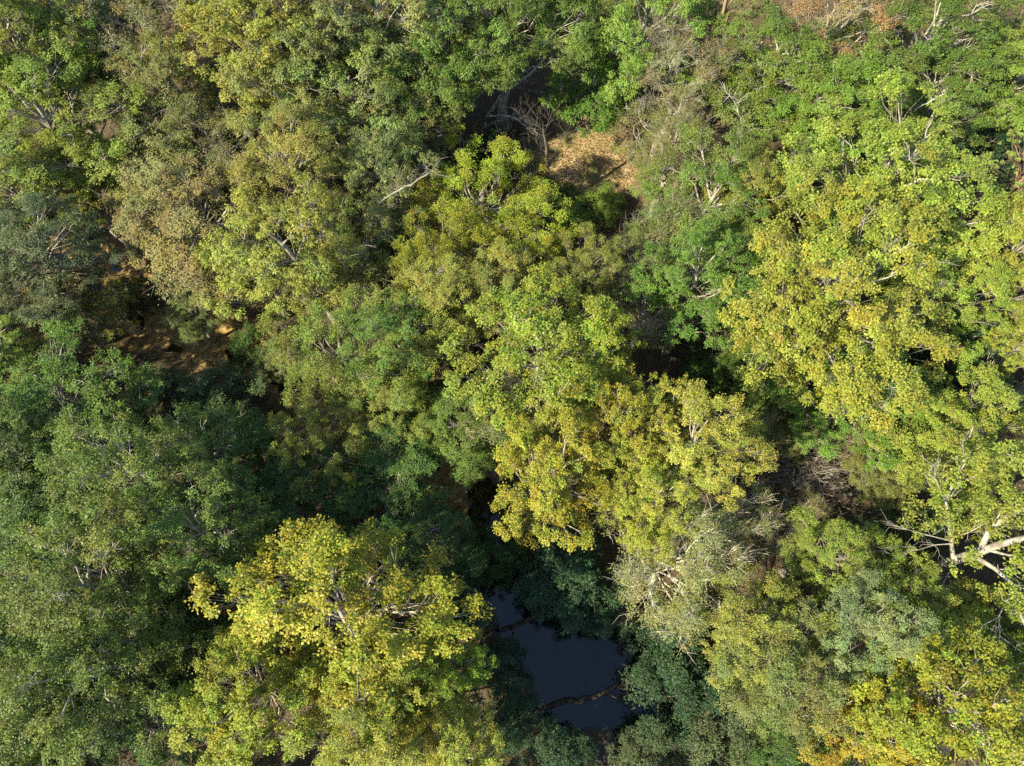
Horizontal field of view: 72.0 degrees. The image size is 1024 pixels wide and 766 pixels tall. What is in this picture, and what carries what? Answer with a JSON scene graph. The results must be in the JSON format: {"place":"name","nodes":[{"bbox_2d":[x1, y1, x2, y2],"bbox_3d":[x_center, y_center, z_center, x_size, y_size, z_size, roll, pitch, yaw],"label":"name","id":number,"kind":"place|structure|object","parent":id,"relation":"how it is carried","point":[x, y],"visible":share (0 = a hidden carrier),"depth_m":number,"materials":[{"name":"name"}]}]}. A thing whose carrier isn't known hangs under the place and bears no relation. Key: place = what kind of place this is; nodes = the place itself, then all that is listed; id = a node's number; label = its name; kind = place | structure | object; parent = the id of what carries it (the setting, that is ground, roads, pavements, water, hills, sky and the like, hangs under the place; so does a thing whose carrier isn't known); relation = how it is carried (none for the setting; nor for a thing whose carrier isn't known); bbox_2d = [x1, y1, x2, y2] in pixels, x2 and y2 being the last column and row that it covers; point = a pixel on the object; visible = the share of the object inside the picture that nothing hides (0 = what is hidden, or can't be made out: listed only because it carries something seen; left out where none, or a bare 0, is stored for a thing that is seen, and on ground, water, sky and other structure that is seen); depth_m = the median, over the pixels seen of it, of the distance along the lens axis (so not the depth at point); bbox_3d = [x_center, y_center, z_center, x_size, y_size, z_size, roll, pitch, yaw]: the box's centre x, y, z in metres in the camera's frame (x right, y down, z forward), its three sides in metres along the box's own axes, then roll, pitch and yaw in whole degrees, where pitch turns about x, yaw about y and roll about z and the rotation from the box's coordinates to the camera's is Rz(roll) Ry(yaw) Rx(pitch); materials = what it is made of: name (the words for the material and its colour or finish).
{"place":"outdoors","nodes":[
{"label":"outdoors","id":0,"kind":"place"},
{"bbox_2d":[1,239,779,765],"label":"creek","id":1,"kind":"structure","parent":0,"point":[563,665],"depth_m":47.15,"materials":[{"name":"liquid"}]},
{"bbox_2d":[0,0,1023,765],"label":"ground","id":2,"kind":"structure","parent":0,"point":[156,336],"depth_m":55.31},
{"bbox_2d":[0,391,88,517],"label":"broadleaf tree","id":3,"kind":"object","parent":2,"relation":"on","point":[12,483],"visible":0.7,"depth_m":40.45,"materials":[{"name":"green plant"}]},
{"bbox_2d":[0,476,102,611],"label":"broadleaf tree","id":4,"kind":"object","parent":2,"relation":"on","point":[6,531],"visible":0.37,"depth_m":39.85,"materials":[{"name":"green plant"}]},
{"bbox_2d":[0,0,103,154],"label":"broadleaf tree","id":5,"kind":"object","parent":2,"relation":"on","point":[9,12],"visible":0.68,"depth_m":49.37,"materials":[{"name":"green plant"}]},
{"bbox_2d":[0,264,104,370],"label":"broadleaf tree","id":6,"kind":"object","parent":2,"relation":"on","point":[82,296],"visible":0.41,"depth_m":49.71,"materials":[{"name":"green plant"}]},
{"bbox_2d":[0,188,127,332],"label":"broadleaf tree","id":7,"kind":"object","parent":2,"relation":"on","point":[23,258],"visible":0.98,"depth_m":46.74,"materials":[{"name":"green plant"}]},
{"bbox_2d":[0,641,145,765],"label":"broadleaf tree","id":8,"kind":"object","parent":2,"relation":"on","point":[15,751],"visible":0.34,"depth_m":33.13,"materials":[{"name":"green plant"}]},
{"bbox_2d":[7,125,143,256],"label":"broadleaf tree","id":9,"kind":"object","parent":2,"relation":"on","point":[104,215],"visible":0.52,"depth_m":49.44,"materials":[{"name":"green plant"}]},
{"bbox_2d":[0,20,151,210],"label":"broadleaf tree","id":10,"kind":"object","parent":2,"relation":"on","point":[78,67],"visible":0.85,"depth_m":48.23,"materials":[{"name":"green plant"}]},
{"bbox_2d":[0,309,163,506],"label":"broadleaf tree","id":11,"kind":"object","parent":2,"relation":"on","point":[23,391],"visible":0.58,"depth_m":44.64,"materials":[{"name":"green plant"}]},
{"bbox_2d":[21,0,172,119],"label":"broadleaf tree","id":12,"kind":"object","parent":2,"relation":"on","point":[84,44],"visible":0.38,"depth_m":51.88,"materials":[{"name":"green plant"}]},
{"bbox_2d":[0,486,206,701],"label":"broadleaf tree","id":13,"kind":"object","parent":2,"relation":"on","point":[45,582],"visible":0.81,"depth_m":33.50,"materials":[{"name":"green plant"}]},
{"bbox_2d":[0,570,216,765],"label":"broadleaf tree","id":14,"kind":"object","parent":2,"relation":"on","point":[122,707],"visible":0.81,"depth_m":32.63,"materials":[{"name":"green plant"}]},
{"bbox_2d":[52,0,205,110],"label":"broadleaf tree","id":15,"kind":"object","parent":2,"relation":"on","point":[169,12],"visible":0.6,"depth_m":50.53,"materials":[{"name":"green plant"}]},
{"bbox_2d":[33,399,240,571],"bbox_3d":[-20.890,6.464,41.432,9.735,18.501,9.462,-42,73,-16],"label":"broadleaf tree","id":16,"kind":"object","parent":2,"relation":"on","point":[119,472],"visible":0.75,"depth_m":36.56,"materials":[{"name":"green plant"}]},
{"bbox_2d":[71,24,236,176],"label":"broadleaf tree","id":17,"kind":"object","parent":2,"relation":"on","point":[150,76],"visible":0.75,"depth_m":49.87,"materials":[{"name":"green plant"}]},
{"bbox_2d":[75,662,236,765],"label":"broadleaf tree","id":18,"kind":"object","parent":2,"relation":"on","point":[127,737],"visible":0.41,"depth_m":36.54,"materials":[{"name":"green plant"}]},
{"bbox_2d":[85,142,284,309],"bbox_3d":[-21.524,-10.600,51.329,12.081,13.377,13.924,-30,70,-12],"label":"broadleaf tree","id":19,"kind":"object","parent":2,"relation":"on","point":[183,219],"visible":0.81,"depth_m":47.14,"materials":[{"name":"green plant"}]},
{"bbox_2d":[129,568,266,695],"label":"broadleaf tree","id":20,"kind":"object","parent":2,"relation":"on","point":[205,625],"visible":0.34,"depth_m":38.62,"materials":[{"name":"green plant"}]},
{"bbox_2d":[115,460,281,608],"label":"broadleaf tree","id":21,"kind":"object","parent":2,"relation":"on","point":[220,546],"visible":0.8,"depth_m":37.13,"materials":[{"name":"green plant"}]},
{"bbox_2d":[136,91,288,208],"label":"broadleaf tree","id":22,"kind":"object","parent":2,"relation":"on","point":[219,156],"visible":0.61,"depth_m":50.67,"materials":[{"name":"green plant"}]},
{"bbox_2d":[142,400,283,516],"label":"broadleaf tree","id":23,"kind":"object","parent":2,"relation":"on","point":[214,422],"visible":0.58,"depth_m":44.10,"materials":[{"name":"green plant"}]},
{"bbox_2d":[175,357,269,437],"bbox_3d":[-20.272,1.744,50.154,6.569,5.982,7.112,12,68,5],"label":"bush","id":24,"kind":"object","parent":2,"relation":"on","point":[199,390],"visible":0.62,"depth_m":49.65,"materials":[{"name":"green plant"}]},
{"bbox_2d":[138,0,322,139],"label":"broadleaf tree","id":25,"kind":"object","parent":2,"relation":"on","point":[207,26],"visible":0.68,"depth_m":48.76,"materials":[{"name":"green plant"}]},
{"bbox_2d":[154,603,326,765],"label":"broadleaf tree","id":26,"kind":"object","parent":2,"relation":"on","point":[220,664],"visible":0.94,"depth_m":33.83,"materials":[{"name":"green plant"}]},
{"bbox_2d":[187,172,367,333],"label":"broadleaf tree","id":27,"kind":"object","parent":2,"relation":"on","point":[300,276],"visible":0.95,"depth_m":44.58,"materials":[{"name":"green plant"}]},
{"bbox_2d":[223,98,355,239],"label":"broadleaf tree","id":28,"kind":"object","parent":2,"relation":"on","point":[288,147],"visible":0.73,"depth_m":47.16,"materials":[{"name":"green plant"}]},
{"bbox_2d":[215,6,368,190],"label":"broadleaf tree","id":29,"kind":"object","parent":2,"relation":"on","point":[303,96],"visible":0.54,"depth_m":48.60,"materials":[{"name":"green plant"}]},
{"bbox_2d":[245,432,368,563],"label":"broadleaf tree","id":30,"kind":"object","parent":2,"relation":"on","point":[276,480],"visible":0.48,"depth_m":44.16,"materials":[{"name":"green plant"}]},
{"bbox_2d":[262,382,366,508],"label":"broadleaf tree","id":31,"kind":"object","parent":2,"relation":"on","point":[314,434],"visible":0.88,"depth_m":44.21,"materials":[{"name":"green plant"}]},
{"bbox_2d":[183,514,494,733],"bbox_3d":[-8.240,12.950,38.623,14.514,18.966,10.396,9,67,4],"label":"broadleaf tree","id":32,"kind":"object","parent":2,"relation":"on","point":[361,617],"visible":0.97,"depth_m":33.86,"materials":[{"name":"yellow plant"}]},
{"bbox_2d":[255,273,440,431],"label":"broadleaf tree","id":33,"kind":"object","parent":2,"relation":"on","point":[297,349],"visible":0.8,"depth_m":44.91,"materials":[{"name":"green plant"}]},
{"bbox_2d":[281,679,429,765],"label":"broadleaf tree","id":34,"kind":"object","parent":2,"relation":"on","point":[357,755],"visible":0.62,"depth_m":32.81,"materials":[{"name":"green plant"}]},
{"bbox_2d":[261,21,458,205],"bbox_3d":[-11.149,-19.701,53.955,13.770,14.476,13.159,26,69,10],"label":"broadleaf tree","id":35,"kind":"object","parent":2,"relation":"on","point":[371,34],"visible":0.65,"depth_m":49.10,"materials":[{"name":"green plant"}]},
{"bbox_2d":[299,188,421,323],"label":"broadleaf tree","id":36,"kind":"object","parent":2,"relation":"on","point":[370,270],"visible":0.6,"depth_m":48.09,"materials":[{"name":"green plant"}]},
{"bbox_2d":[317,405,455,534],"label":"broadleaf tree","id":37,"kind":"object","parent":2,"relation":"on","point":[381,484],"visible":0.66,"depth_m":44.64,"materials":[{"name":"green plant"}]},
{"bbox_2d":[330,113,445,237],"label":"broadleaf tree","id":38,"kind":"object","parent":2,"relation":"on","point":[428,157],"visible":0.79,"depth_m":48.95,"materials":[{"name":"green plant"}]},
{"bbox_2d":[292,0,485,140],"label":"broadleaf tree","id":39,"kind":"object","parent":2,"relation":"on","point":[416,11],"visible":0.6,"depth_m":48.92,"materials":[{"name":"green plant"}]},
{"bbox_2d":[318,634,466,765],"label":"broadleaf tree","id":40,"kind":"object","parent":2,"relation":"on","point":[434,697],"visible":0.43,"depth_m":34.49,"materials":[{"name":"green plant"}]},
{"bbox_2d":[339,363,450,467],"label":"broadleaf tree","id":41,"kind":"object","parent":2,"relation":"on","point":[395,405],"visible":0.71,"depth_m":44.69,"materials":[{"name":"green plant"}]},
{"bbox_2d":[335,285,463,411],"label":"broadleaf tree","id":42,"kind":"object","parent":2,"relation":"on","point":[389,320],"visible":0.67,"depth_m":44.13,"materials":[{"name":"green plant"}]},
{"bbox_2d":[371,490,489,614],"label":"broadleaf tree","id":43,"kind":"object","parent":2,"relation":"on","point":[446,519],"visible":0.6,"depth_m":44.05,"materials":[{"name":"green plant"}]},
{"bbox_2d":[362,251,504,378],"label":"broadleaf tree","id":44,"kind":"object","parent":2,"relation":"on","point":[440,297],"visible":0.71,"depth_m":44.87,"materials":[{"name":"green plant"}]},
{"bbox_2d":[381,614,499,723],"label":"broadleaf tree","id":45,"kind":"object","parent":2,"relation":"on","point":[465,680],"visible":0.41,"depth_m":36.62,"materials":[{"name":"green plant"}]},
{"bbox_2d":[352,0,529,146],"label":"broadleaf tree","id":46,"kind":"object","parent":2,"relation":"on","point":[458,70],"visible":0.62,"depth_m":50.53,"materials":[{"name":"green plant"}]},
{"bbox_2d":[387,197,505,326],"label":"broadleaf tree","id":47,"kind":"object","parent":2,"relation":"on","point":[421,241],"visible":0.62,"depth_m":47.68,"materials":[{"name":"green plant"}]},
{"bbox_2d":[388,691,505,765],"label":"broadleaf tree","id":48,"kind":"object","parent":2,"relation":"on","point":[450,751],"visible":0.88,"depth_m":34.87,"materials":[{"name":"green plant"}]},
{"bbox_2d":[417,380,522,491],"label":"broadleaf tree","id":49,"kind":"object","parent":2,"relation":"on","point":[468,426],"visible":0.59,"depth_m":44.36,"materials":[{"name":"green plant"}]},
{"bbox_2d":[397,122,579,269],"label":"broadleaf tree","id":50,"kind":"object","parent":2,"relation":"on","point":[480,215],"visible":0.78,"depth_m":50.83,"materials":[{"name":"green plant"}]},
{"bbox_2d":[467,672,544,757],"bbox_3d":[-0.401,20.067,42.883,4.799,4.486,4.946,-28,70,-11],"label":"bush","id":51,"kind":"object","parent":2,"relation":"on","point":[514,744],"visible":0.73,"depth_m":42.04,"materials":[{"name":"green plant"}]},
{"bbox_2d":[456,237,567,350],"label":"broadleaf tree","id":52,"kind":"object","parent":2,"relation":"on","point":[510,261],"visible":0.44,"depth_m":45.99,"materials":[{"name":"green plant"}]},
{"bbox_2d":[1,0,1023,765],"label":"undergrowth","id":53,"kind":"object","parent":2,"relation":"on","point":[277,404],"visible":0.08,"depth_m":53.27,"materials":[{"name":"green plant"}]},
{"bbox_2d":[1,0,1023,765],"bbox_3d":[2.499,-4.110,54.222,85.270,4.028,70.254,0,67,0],"label":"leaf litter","id":54,"kind":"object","parent":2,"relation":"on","point":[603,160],"visible":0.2,"depth_m":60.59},
{"bbox_2d":[446,0,601,132],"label":"broadleaf tree","id":55,"kind":"object","parent":2,"relation":"on","point":[478,42],"visible":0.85,"depth_m":50.40,"materials":[{"name":"green plant"}]},
{"bbox_2d":[435,257,627,447],"bbox_3d":[1.070,-0.077,45.434,11.462,16.266,10.371,-34,71,-13],"label":"broadleaf tree","id":56,"kind":"object","parent":2,"relation":"on","point":[533,323],"visible":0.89,"depth_m":40.91,"materials":[{"name":"green plant"}]},
{"bbox_2d":[488,402,616,554],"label":"broadleaf tree","id":57,"kind":"object","parent":2,"relation":"on","point":[552,482],"visible":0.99,"depth_m":39.06,"materials":[{"name":"yellow plant"}]},
{"bbox_2d":[493,0,613,119],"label":"broadleaf tree","id":58,"kind":"object","parent":2,"relation":"on","point":[581,46],"visible":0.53,"depth_m":52.39,"materials":[{"name":"green plant"}]},
{"bbox_2d":[510,714,599,765],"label":"bush","id":59,"kind":"object","parent":2,"relation":"on","point":[573,747],"visible":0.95,"depth_m":41.88,"materials":[{"name":"green plant"}]},
{"bbox_2d":[513,506,631,636],"bbox_3d":[4.037,12.188,45.553,7.751,7.162,8.002,30,70,12],"label":"bush","id":60,"kind":"object","parent":2,"relation":"on","point":[574,568],"visible":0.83,"depth_m":44.06,"materials":[{"name":"green plant"}]},
{"bbox_2d":[544,222,625,319],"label":"broadleaf tree","id":61,"kind":"object","parent":2,"relation":"on","point":[589,257],"visible":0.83,"depth_m":47.36,"materials":[{"name":"green plant"}]},
{"bbox_2d":[537,40,641,137],"bbox_3d":[6.709,-24.497,58.379,7.703,8.696,9.415,29,70,12],"label":"bush","id":62,"kind":"object","parent":2,"relation":"on","point":[605,115],"visible":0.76,"depth_m":57.09,"materials":[{"name":"green plant"}]},
{"bbox_2d":[553,363,674,483],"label":"broadleaf tree","id":63,"kind":"object","parent":2,"relation":"on","point":[621,394],"visible":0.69,"depth_m":39.94,"materials":[{"name":"green plant"}]},
{"bbox_2d":[556,0,715,121],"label":"broadleaf tree","id":64,"kind":"object","parent":2,"relation":"on","point":[622,11],"visible":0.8,"depth_m":51.87,"materials":[{"name":"green plant"}]},
{"bbox_2d":[603,714,692,765],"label":"bush","id":65,"kind":"object","parent":2,"relation":"on","point":[636,748],"visible":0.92,"depth_m":42.83,"materials":[{"name":"green plant"}]},
{"bbox_2d":[596,435,719,569],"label":"broadleaf tree","id":66,"kind":"object","parent":2,"relation":"on","point":[651,506],"visible":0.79,"depth_m":39.28,"materials":[{"name":"yellow plant"}]},
{"bbox_2d":[617,592,710,696],"bbox_3d":[9.623,16.564,44.944,6.114,6.138,6.293,22,69,9],"label":"bush","id":67,"kind":"object","parent":2,"relation":"on","point":[663,645],"visible":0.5,"depth_m":43.73,"materials":[{"name":"green plant"}]},
{"bbox_2d":[610,1,746,160],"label":"broadleaf tree","id":68,"kind":"object","parent":2,"relation":"on","point":[679,47],"visible":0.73,"depth_m":50.86,"materials":[{"name":"green plant"}]},
{"bbox_2d":[614,77,742,217],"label":"broadleaf tree","id":69,"kind":"object","parent":2,"relation":"on","point":[669,127],"visible":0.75,"depth_m":49.99,"materials":[{"name":"green plant"}]},
{"bbox_2d":[618,631,739,756],"bbox_3d":[10.466,19.440,44.136,7.515,5.982,7.519,-2,67,-1],"label":"bush","id":70,"kind":"object","parent":2,"relation":"on","point":[690,704],"visible":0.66,"depth_m":43.12,"materials":[{"name":"green plant"}]},
{"bbox_2d":[592,474,767,661],"bbox_3d":[9.911,10.995,42.798,10.170,12.385,10.384,-23,69,-9],"label":"broadleaf tree","id":71,"kind":"object","parent":2,"relation":"on","point":[652,577],"visible":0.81,"depth_m":39.48,"materials":[{"name":"green plant"}]},
{"bbox_2d":[607,374,779,513],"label":"broadleaf tree","id":72,"kind":"object","parent":2,"relation":"on","point":[734,444],"visible":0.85,"depth_m":37.97,"materials":[{"name":"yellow plant"}]},
{"bbox_2d":[619,217,770,354],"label":"broadleaf tree","id":73,"kind":"object","parent":2,"relation":"on","point":[700,246],"visible":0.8,"depth_m":45.55,"materials":[{"name":"green plant"}]},
{"bbox_2d":[627,118,793,272],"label":"broadleaf tree","id":74,"kind":"object","parent":2,"relation":"on","point":[722,165],"visible":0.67,"depth_m":47.34,"materials":[{"name":"green plant"}]},
{"bbox_2d":[670,667,774,765],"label":"bush","id":75,"kind":"object","parent":2,"relation":"on","point":[738,732],"visible":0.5,"depth_m":40.70,"materials":[{"name":"green plant"}]},
{"bbox_2d":[700,135,803,262],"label":"broadleaf tree","id":76,"kind":"object","parent":2,"relation":"on","point":[767,165],"visible":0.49,"depth_m":47.35,"materials":[{"name":"green plant"}]},
{"bbox_2d":[667,561,843,697],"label":"broadleaf tree","id":77,"kind":"object","parent":2,"relation":"on","point":[765,592],"visible":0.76,"depth_m":38.56,"materials":[{"name":"green plant"}]},
{"bbox_2d":[676,0,852,158],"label":"broadleaf tree","id":78,"kind":"object","parent":2,"relation":"on","point":[774,27],"visible":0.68,"depth_m":50.67,"materials":[{"name":"green plant"}]},
{"bbox_2d":[705,595,857,756],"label":"broadleaf tree","id":79,"kind":"object","parent":2,"relation":"on","point":[799,718],"visible":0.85,"depth_m":37.00,"materials":[{"name":"green plant"}]},
{"bbox_2d":[743,36,889,188],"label":"broadleaf tree","id":80,"kind":"object","parent":2,"relation":"on","point":[847,95],"visible":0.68,"depth_m":49.26,"materials":[{"name":"green plant"}]},
{"bbox_2d":[752,0,911,129],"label":"broadleaf tree","id":81,"kind":"object","parent":2,"relation":"on","point":[841,6],"visible":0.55,"depth_m":50.36,"materials":[{"name":"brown plant"}]},
{"bbox_2d":[715,173,964,433],"bbox_3d":[20.353,-3.547,45.053,14.128,19.273,16.797,36,72,14],"label":"broadleaf tree","id":82,"kind":"object","parent":2,"relation":"on","point":[823,308],"visible":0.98,"depth_m":40.27,"materials":[{"name":"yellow plant"}]},
{"bbox_2d":[778,504,910,620],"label":"broadleaf tree","id":83,"kind":"object","parent":2,"relation":"on","point":[841,538],"visible":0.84,"depth_m":41.19,"materials":[{"name":"green plant"}]},
{"bbox_2d":[757,323,939,471],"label":"broadleaf tree","id":84,"kind":"object","parent":2,"relation":"on","point":[825,449],"visible":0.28,"depth_m":44.11,"materials":[{"name":"green plant"}]},
{"bbox_2d":[797,669,950,765],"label":"broadleaf tree","id":85,"kind":"object","parent":2,"relation":"on","point":[858,748],"visible":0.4,"depth_m":36.44,"materials":[{"name":"yellow plant"}]},
{"bbox_2d":[810,565,948,699],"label":"broadleaf tree","id":86,"kind":"object","parent":2,"relation":"on","point":[847,637],"visible":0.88,"depth_m":36.35,"materials":[{"name":"green plant"}]},
{"bbox_2d":[755,63,1011,294],"bbox_3d":[24.476,-11.969,48.879,16.050,19.092,13.594,-11,67,-5],"label":"broadleaf tree","id":87,"kind":"object","parent":2,"relation":"on","point":[935,187],"visible":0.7,"depth_m":43.69,"materials":[{"name":"green plant"}]},
{"bbox_2d":[831,538,971,669],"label":"broadleaf tree","id":88,"kind":"object","parent":2,"relation":"on","point":[918,578],"visible":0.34,"depth_m":39.30,"materials":[{"name":"green plant"}]},
{"bbox_2d":[860,32,997,180],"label":"broadleaf tree","id":89,"kind":"object","parent":2,"relation":"on","point":[950,81],"visible":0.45,"depth_m":49.64,"materials":[{"name":"green plant"}]},
{"bbox_2d":[838,0,1023,149],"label":"broadleaf tree","id":90,"kind":"object","parent":2,"relation":"on","point":[915,16],"visible":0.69,"depth_m":48.81,"materials":[{"name":"green plant"}]},
{"bbox_2d":[840,587,1023,765],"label":"broadleaf tree","id":91,"kind":"object","parent":2,"relation":"on","point":[986,718],"visible":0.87,"depth_m":33.33,"materials":[{"name":"yellow plant"}]},
{"bbox_2d":[858,361,1023,535],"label":"broadleaf tree","id":92,"kind":"object","parent":2,"relation":"on","point":[943,440],"visible":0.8,"depth_m":42.22,"materials":[{"name":"green plant"}]},
{"bbox_2d":[866,221,1019,370],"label":"broadleaf tree","id":93,"kind":"object","parent":2,"relation":"on","point":[961,293],"visible":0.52,"depth_m":45.12,"materials":[{"name":"green plant"}]},
{"bbox_2d":[874,311,1023,421],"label":"broadleaf tree","id":94,"kind":"object","parent":2,"relation":"on","point":[951,369],"visible":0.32,"depth_m":48.64,"materials":[{"name":"green plant"}]},
{"bbox_2d":[876,431,1023,667],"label":"broadleaf tree","id":95,"kind":"object","parent":2,"relation":"on","point":[953,560],"visible":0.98,"depth_m":38.19,"materials":[{"name":"green plant"}]},
{"bbox_2d":[910,575,1023,707],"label":"broadleaf tree","id":96,"kind":"object","parent":2,"relation":"on","point":[981,615],"visible":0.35,"depth_m":39.39,"materials":[{"name":"green plant"}]},
{"bbox_2d":[941,14,1023,167],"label":"broadleaf tree","id":97,"kind":"object","parent":2,"relation":"on","point":[1003,102],"visible":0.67,"depth_m":50.59,"materials":[{"name":"green plant"}]},
{"bbox_2d":[944,189,1023,323],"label":"broadleaf tree","id":98,"kind":"object","parent":2,"relation":"on","point":[1013,238],"visible":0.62,"depth_m":45.14,"materials":[{"name":"green plant"}]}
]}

